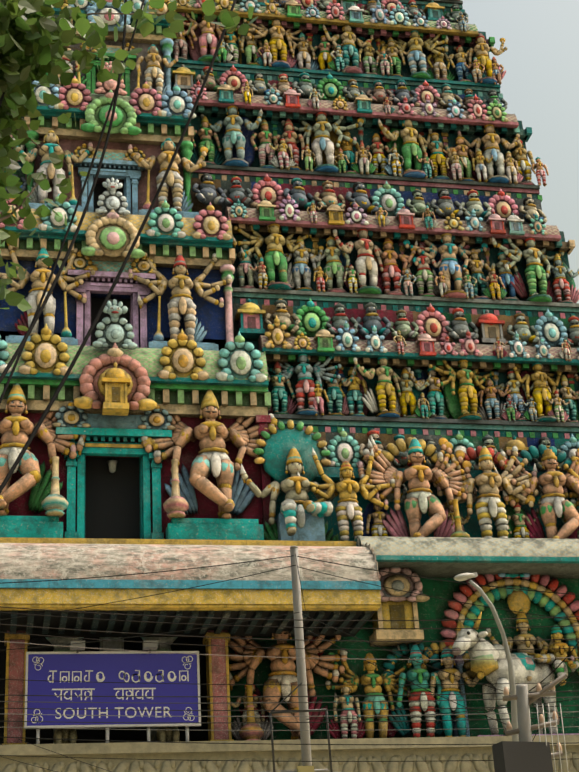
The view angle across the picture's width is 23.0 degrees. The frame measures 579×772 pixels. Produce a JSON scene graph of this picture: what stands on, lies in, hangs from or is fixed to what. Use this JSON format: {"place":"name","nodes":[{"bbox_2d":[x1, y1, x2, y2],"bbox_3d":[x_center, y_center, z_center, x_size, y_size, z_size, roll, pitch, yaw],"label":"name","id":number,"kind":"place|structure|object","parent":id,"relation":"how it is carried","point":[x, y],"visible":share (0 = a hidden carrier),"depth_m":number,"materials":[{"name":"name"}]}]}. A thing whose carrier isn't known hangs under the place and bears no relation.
{"place":"outdoors","nodes":[
{"label":"outdoors","id":0,"kind":"place"},
{"bbox_2d":[461,0,578,302],"label":"sky","id":1,"kind":"structure","parent":0,"point":[540,84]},
{"bbox_3d":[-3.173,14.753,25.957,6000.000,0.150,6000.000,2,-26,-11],"label":"ground","id":2,"kind":"structure","parent":0,"visible":0},
{"bbox_2d":[0,13,163,222],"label":"branches","id":3,"kind":"object","parent":2,"relation":"on","point":[16,208],"visible":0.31,"depth_m":14.22,"materials":[{"name":"brown plant"}]},
{"bbox_2d":[0,0,257,330],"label":"tree foliage","id":4,"kind":"object","parent":3,"relation":"on","point":[36,36],"visible":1,"depth_m":13.77,"materials":[{"name":"green plant"}]},
{"bbox_2d":[0,735,578,771],"bbox_3d":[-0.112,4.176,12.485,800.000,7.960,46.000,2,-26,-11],"label":"parapet wall","id":5,"kind":"structure","parent":2,"relation":"on","point":[258,758],"depth_m":27.65,"materials":[{"name":"concrete"}]},
{"bbox_2d":[0,0,578,744],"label":"temple tower","id":6,"kind":"structure","parent":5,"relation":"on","point":[346,284],"depth_m":34.34,"materials":[{"name":"paint"}]},
{"bbox_2d":[0,76,375,744],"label":"dark openings","id":7,"kind":"object","parent":6,"relation":"on","point":[112,506],"visible":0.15,"depth_m":30.73,"materials":[{"name":"black"}]},
{"bbox_2d":[0,542,378,580],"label":"porch eave","id":8,"kind":"object","parent":6,"relation":"on","point":[43,561],"visible":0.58,"depth_m":28.39,"materials":[{"name":"beige concrete"}]},
{"bbox_2d":[24,545,568,771],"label":"metal poles","id":9,"kind":"object","parent":2,"relation":"on","point":[522,752],"visible":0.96,"depth_m":17.54,"materials":[{"name":"metal"}]},
{"bbox_2d":[27,653,198,725],"bbox_3d":[-3.462,5.964,27.941,3.330,1.400,0.050,2,-26,-11],"label":"sign board","id":10,"kind":"object","parent":9,"relation":"attached to","point":[110,666],"visible":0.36,"depth_m":27.93,"materials":[{"name":"blue metal"}]},
{"bbox_2d":[31,656,194,722],"bbox_3d":[-3.456,5.952,27.915,3.172,1.302,0.001,2,-26,-11],"label":"sign lettering","id":11,"kind":"object","parent":10,"relation":"attached to","point":[123,689],"visible":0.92,"depth_m":27.94},
{"bbox_2d":[55,707,170,718],"bbox_3d":[-3.424,6.375,27.719,2.260,0.210,0.008,2,-26,-11],"label":"sign text","id":12,"kind":"object","parent":10,"relation":"attached to","point":[142,714],"visible":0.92,"depth_m":27.74},
{"bbox_2d":[0,0,578,771],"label":"cables","id":13,"kind":"object","parent":9,"relation":"attached to","point":[22,346],"visible":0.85,"depth_m":18.04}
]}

